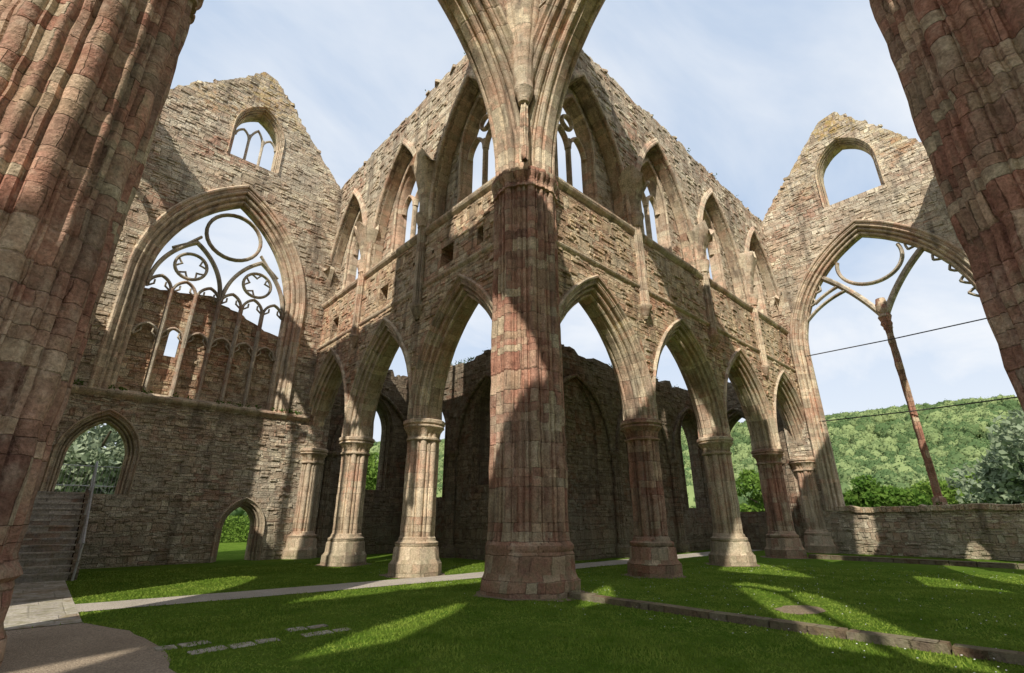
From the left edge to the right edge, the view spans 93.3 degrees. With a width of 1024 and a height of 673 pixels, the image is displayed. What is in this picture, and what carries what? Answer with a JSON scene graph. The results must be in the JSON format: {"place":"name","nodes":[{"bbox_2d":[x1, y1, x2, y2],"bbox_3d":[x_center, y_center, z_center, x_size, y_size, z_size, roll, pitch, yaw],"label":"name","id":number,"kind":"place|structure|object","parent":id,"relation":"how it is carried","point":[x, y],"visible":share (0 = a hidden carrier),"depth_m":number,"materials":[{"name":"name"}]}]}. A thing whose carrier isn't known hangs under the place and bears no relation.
{"place":"outdoors","nodes":[
{"label":"outdoors","id":0,"kind":"place"},
{"bbox_2d":[4,580,81,629],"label":"paved path","id":1,"kind":"structure","parent":0,"point":[39,604],"depth_m":9.39,"materials":[{"name":"grey stone"}]},
{"bbox_2d":[0,623,175,672],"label":"gravel path","id":2,"kind":"structure","parent":0,"point":[79,648],"depth_m":6.23,"materials":[{"name":"beige gravel"}]},
{"bbox_2d":[315,371,408,553],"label":"transept chapel north wall","id":3,"kind":"structure","parent":0,"point":[381,522],"depth_m":24.80,"materials":[{"name":"stone"}]},
{"bbox_2d":[435,350,490,559],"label":"transept chapel wall","id":4,"kind":"structure","parent":0,"point":[471,522],"depth_m":22.65,"materials":[{"name":"stone"}]},
{"bbox_2d":[5,524,1023,672],"bbox_3d":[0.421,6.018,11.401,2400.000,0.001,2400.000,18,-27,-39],"label":"lawn","id":5,"kind":"structure","parent":0,"point":[231,553],"depth_m":8.33,"materials":[{"name":"green plant"}]},
{"bbox_2d":[15,488,89,582],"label":"stone staircase","id":6,"kind":"structure","parent":5,"relation":"on","point":[49,549],"depth_m":14.55,"materials":[{"name":"grey stone"}]},
{"bbox_2d":[71,461,97,580],"bbox_3d":[-13.592,5.660,15.440,0.064,3.627,4.234,18,-27,-39],"label":"metal handrail","id":7,"kind":"object","parent":6,"relation":"attached to","point":[86,514],"visible":0.77,"depth_m":14.82,"materials":[{"name":"metal"}]},
{"bbox_2d":[54,424,124,493],"bbox_3d":[-31.873,9.523,35.573,14.241,10.933,12.777,18,-27,-39],"label":"willow tree","id":8,"kind":"object","parent":5,"relation":"on","point":[79,452],"visible":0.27,"depth_m":33.41,"materials":[{"name":"green plant"}]},
{"bbox_2d":[0,0,203,665],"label":"crossing pier","id":9,"kind":"structure","parent":5,"relation":"on","point":[85,85],"depth_m":6.62,"materials":[{"name":"stone"}]},
{"bbox_2d":[498,0,507,18],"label":"crossing arch wall","id":10,"kind":"structure","parent":9,"relation":"on","point":[502,4],"depth_m":15.90,"materials":[{"name":"beige stone"}]},
{"bbox_2d":[505,0,539,162],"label":"tower vault springer","id":11,"kind":"object","parent":10,"relation":"attached to","point":[522,17],"visible":0.88,"depth_m":15.32,"materials":[{"name":"stone"}]},
{"bbox_2d":[38,72,341,568],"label":"transept wall","id":12,"kind":"structure","parent":5,"relation":"on","point":[199,472],"depth_m":21.17,"materials":[{"name":"beige stone"}]},
{"bbox_2d":[55,464,120,493],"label":"metal gate","id":13,"kind":"structure","parent":12,"relation":"attached to","point":[88,479],"depth_m":17.85,"materials":[{"name":"metal"}]},
{"bbox_2d":[39,107,305,562],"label":"wall arch mouldings","id":14,"kind":"structure","parent":12,"relation":"attached to","point":[169,224],"depth_m":21.19,"materials":[{"name":"stone"}]},
{"bbox_2d":[71,384,309,422],"bbox_3d":[-13.626,2.771,20.191,10.000,0.470,1.030,18,-27,-39],"label":"wall string","id":15,"kind":"object","parent":12,"relation":"attached to","point":[157,398],"depth_m":19.79,"materials":[{"name":"stone"}]},
{"bbox_2d":[115,287,277,408],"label":"blind panel wall","id":16,"kind":"structure","parent":12,"relation":"attached to","point":[135,363],"depth_m":21.41,"materials":[{"name":"stone"}]},
{"bbox_2d":[131,128,283,405],"bbox_3d":[-13.510,-4.053,23.264,5.690,14.929,0.330,18,-27,-39],"label":"window tracery","id":17,"kind":"object","parent":12,"relation":"attached to","point":[220,295],"depth_m":22.11,"materials":[{"name":"stone"}]},
{"bbox_2d":[190,73,320,153],"bbox_3d":[-13.575,-11.227,25.909,11.315,6.373,1.394,18,-27,-39],"label":"gable rubble","id":18,"kind":"object","parent":12,"relation":"on","point":[197,82],"visible":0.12,"depth_m":24.36,"materials":[{"name":"beige stone"}]},
{"bbox_2d":[220,515,249,542],"bbox_3d":[-23.030,13.838,34.759,24.192,2.074,2.212,18,-27,-39],"label":"hedge","id":19,"kind":"object","parent":5,"relation":"on","point":[240,519],"visible":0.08,"depth_m":36.38,"materials":[{"name":"green plant"}]},
{"bbox_2d":[153,624,348,654],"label":"buried stone footings","id":20,"kind":"object","parent":5,"relation":"on","point":[193,652],"visible":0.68,"depth_m":6.61,"materials":[{"name":"grey stone"}]},
{"bbox_2d":[314,563,368,566],"bbox_3d":[-6.393,8.623,18.313,2.018,0.001,1.951,-9,-22,21],"label":"bare earth patch","id":21,"kind":"object","parent":5,"relation":"on","point":[341,566],"visible":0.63,"depth_m":17.80,"materials":[{"name":"soil"}]},
{"bbox_2d":[315,391,405,557],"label":"transept chapel north wall mouldings","id":22,"kind":"object","parent":5,"relation":"on","point":[325,505],"visible":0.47,"depth_m":23.38,"materials":[{"name":"brown stone"}]},
{"bbox_2d":[365,452,378,489],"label":"broadleaf tree","id":23,"kind":"object","parent":5,"relation":"on","point":[371,477],"visible":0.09,"depth_m":53.07,"materials":[{"name":"green plant"}]},
{"bbox_2d":[281,55,495,577],"bbox_3d":[-5.015,-1.284,19.965,2.197,19.916,15.587,18,-27,-39],"label":"transept east arcade","id":24,"kind":"object","parent":5,"relation":"on","point":[421,294],"visible":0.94,"depth_m":19.31,"materials":[{"name":"stone"}]},
{"bbox_2d":[379,573,444,578],"bbox_3d":[-2.980,7.310,14.838,2.000,0.001,2.043,18,-27,-39],"label":"bare earth patch","id":25,"kind":"object","parent":5,"relation":"on","point":[401,578],"visible":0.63,"depth_m":14.64,"materials":[{"name":"soil"}]},
{"bbox_2d":[75,550,759,611],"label":"footpath","id":26,"kind":"structure","parent":5,"relation":"on","point":[84,607],"depth_m":11.39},
{"bbox_2d":[439,372,490,557],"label":"transept chapel wall mouldings","id":27,"kind":"object","parent":5,"relation":"on","point":[447,548],"visible":0.26,"depth_m":22.65,"materials":[{"name":"stone"}]},
{"bbox_2d":[480,165,580,598],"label":"crossing pier","id":28,"kind":"structure","parent":5,"relation":"on","point":[529,548],"depth_m":12.23,"materials":[{"name":"stone"}]},
{"bbox_2d":[437,0,533,176],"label":"crossing arch mouldings","id":29,"kind":"object","parent":28,"relation":"on","point":[483,31],"visible":0.82,"depth_m":15.40,"materials":[{"name":"beige stone"}]},
{"bbox_2d":[515,0,604,175],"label":"crossing arch mouldings","id":30,"kind":"object","parent":28,"relation":"on","point":[561,31],"visible":0.84,"depth_m":15.33,"materials":[{"name":"beige stone"}]},
{"bbox_2d":[473,590,597,601],"bbox_3d":[0.461,5.984,11.329,2.818,0.001,2.952,18,-27,-39],"label":"bare earth patch","id":31,"kind":"object","parent":5,"relation":"on","point":[478,594],"visible":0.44,"depth_m":10.39,"materials":[{"name":"soil"}]},
{"bbox_2d":[563,373,708,557],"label":"presbytery aisle wall mouldings","id":32,"kind":"object","parent":5,"relation":"on","point":[622,548],"visible":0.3,"depth_m":25.19,"materials":[{"name":"brown stone"}]},
{"bbox_2d":[622,573,685,578],"bbox_3d":[4.302,7.300,14.810,1.930,0.001,2.031,-2,-21,6],"label":"bare earth patch","id":33,"kind":"object","parent":5,"relation":"on","point":[649,577],"visible":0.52,"depth_m":14.13,"materials":[{"name":"soil"}]},
{"bbox_2d":[323,561,1021,672],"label":"daisies","id":34,"kind":"object","parent":5,"relation":"on","point":[829,618],"visible":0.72,"depth_m":9.10,"materials":[{"name":"white plant"}]},
{"bbox_2d":[555,49,837,577],"bbox_3d":[8.666,-0.667,21.654,22.159,19.956,2.197,18,-27,-39],"label":"presbytery north arcade","id":35,"kind":"object","parent":5,"relation":"on","point":[634,291],"visible":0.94,"depth_m":19.81,"materials":[{"name":"stone"}]},
{"bbox_2d":[705,563,759,566],"bbox_3d":[8.360,8.614,18.287,1.999,0.001,2.073,0,-21,1],"label":"bare earth patch","id":36,"kind":"object","parent":5,"relation":"on","point":[733,566],"visible":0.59,"depth_m":17.42,"materials":[{"name":"soil"}]},
{"bbox_2d":[735,468,764,511],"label":"broadleaf tree","id":37,"kind":"object","parent":5,"relation":"on","point":[747,478],"visible":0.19,"depth_m":59.53,"materials":[{"name":"green plant"}]},
{"bbox_2d":[727,407,804,548],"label":"presbytery aisle east wall mouldings","id":38,"kind":"object","parent":5,"relation":"on","point":[793,498],"visible":0.28,"depth_m":26.37,"materials":[{"name":"brown stone"}]},
{"bbox_2d":[760,556,811,558],"bbox_3d":[12.280,9.883,21.646,2.059,0.001,1.941,2,-21,-5],"label":"bare earth patch","id":39,"kind":"object","parent":5,"relation":"on","point":[786,558],"visible":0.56,"depth_m":20.97,"materials":[{"name":"soil"}]},
{"bbox_2d":[567,592,1023,665],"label":"stone kerb","id":40,"kind":"structure","parent":5,"relation":"on","point":[971,651],"depth_m":7.09,"materials":[{"name":"stone"}]},
{"bbox_2d":[773,605,824,613],"bbox_3d":[5.413,5.140,9.093,1.319,0.001,0.802,18,-27,-39],"label":"bare earth patch","id":41,"kind":"object","parent":5,"relation":"on","point":[799,609],"visible":1,"depth_m":9.13,"materials":[{"name":"soil"}]},
{"bbox_2d":[843,474,931,506],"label":"broadleaf tree","id":42,"kind":"object","parent":5,"relation":"on","point":[865,493],"visible":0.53,"depth_m":50.94,"materials":[{"name":"green plant"}]},
{"bbox_2d":[762,112,1023,560],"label":"gable wall","id":43,"kind":"structure","parent":5,"relation":"on","point":[802,226],"depth_m":26.08,"materials":[{"name":"beige stone"}]},
{"bbox_2d":[73,53,995,506],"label":"wall top plants","id":44,"kind":"object","parent":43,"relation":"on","point":[451,363],"depth_m":21.85,"materials":[{"name":"green plant"}]},
{"bbox_2d":[768,113,898,209],"bbox_3d":[19.735,-10.228,29.265,1.470,6.926,11.505,18,-27,-39],"label":"gable rubble","id":45,"kind":"object","parent":43,"relation":"on","point":[845,115],"visible":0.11,"depth_m":30.66,"materials":[{"name":"beige stone"}]},
{"bbox_2d":[790,137,977,510],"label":"window mouldings","id":46,"kind":"structure","parent":43,"relation":"attached to","point":[840,244],"depth_m":27.03,"materials":[{"name":"stone"}]},
{"bbox_2d":[805,318,1017,421],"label":"iron tie rods","id":47,"kind":"object","parent":46,"relation":"attached to","point":[912,410],"visible":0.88,"depth_m":24.05,"materials":[{"name":"black metal"}]},
{"bbox_2d":[835,503,1023,512],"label":"window sill","id":48,"kind":"structure","parent":43,"relation":"attached to","point":[992,506],"depth_m":22.00,"materials":[{"name":"stone"}]},
{"bbox_2d":[875,297,947,504],"bbox_3d":[19.800,2.934,24.173,0.671,10.600,0.673,18,-27,-39],"label":"window mullion","id":49,"kind":"structure","parent":48,"relation":"on","point":[885,318],"depth_m":24.03,"materials":[{"name":"stone"}]},
{"bbox_2d":[807,242,978,321],"bbox_3d":[19.892,-2.791,26.236,0.400,4.012,7.482,18,-27,-39],"label":"window tracery","id":50,"kind":"object","parent":49,"relation":"attached to","point":[906,270],"depth_m":25.96,"materials":[{"name":"stone"}]},
{"bbox_2d":[808,554,1023,568],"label":"stone kerb","id":51,"kind":"structure","parent":5,"relation":"on","point":[933,562],"depth_m":18.46,"materials":[{"name":"grey stone"}]},
{"bbox_2d":[869,0,1023,411],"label":"crossing pier","id":52,"kind":"structure","parent":5,"relation":"on","point":[959,65],"depth_m":6.57,"materials":[{"name":"stone"}]},
{"bbox_2d":[537,0,546,21],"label":"crossing arch wall","id":53,"kind":"structure","parent":52,"relation":"on","point":[542,4],"depth_m":15.83,"materials":[{"name":"beige stone"}]},
{"bbox_2d":[906,472,991,503],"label":"broadleaf tree","id":54,"kind":"object","parent":5,"relation":"on","point":[948,494],"visible":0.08,"depth_m":52.96,"materials":[{"name":"green plant"}]},
{"bbox_2d":[945,407,1023,503],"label":"willow tree","id":55,"kind":"object","parent":5,"relation":"on","point":[999,473],"visible":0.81,"depth_m":46.23,"materials":[{"name":"green plant"}]},
{"bbox_2d":[87,0,1016,447],"label":"sky","id":56,"kind":"structure","parent":0,"point":[743,85],"materials":[{"name":"blue"}]},
{"bbox_2d":[91,394,1023,526],"bbox_3d":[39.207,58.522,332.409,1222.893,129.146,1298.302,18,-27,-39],"label":"hillside forest","id":57,"kind":"object","parent":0,"point":[884,450],"visible":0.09,"depth_m":384.67,"materials":[{"name":"green plant"}]},
{"bbox_2d":[562,346,712,560],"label":"presbytery aisle wall","id":58,"kind":"structure","parent":0,"point":[592,529],"depth_m":23.05,"materials":[{"name":"stone"}]},
{"bbox_2d":[561,344,660,382],"bbox_3d":[6.541,2.184,26.983,15.899,0.900,1.105,18,-27,-39],"label":"presbytery aisle wall rubble","id":59,"kind":"object","parent":58,"relation":"on","point":[591,360],"visible":0.07,"depth_m":24.08,"materials":[{"name":"stone"}]},
{"bbox_2d":[727,382,789,549],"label":"presbytery aisle east wall","id":60,"kind":"structure","parent":0,"point":[755,528],"depth_m":27.57,"materials":[{"name":"stone"}]}
]}

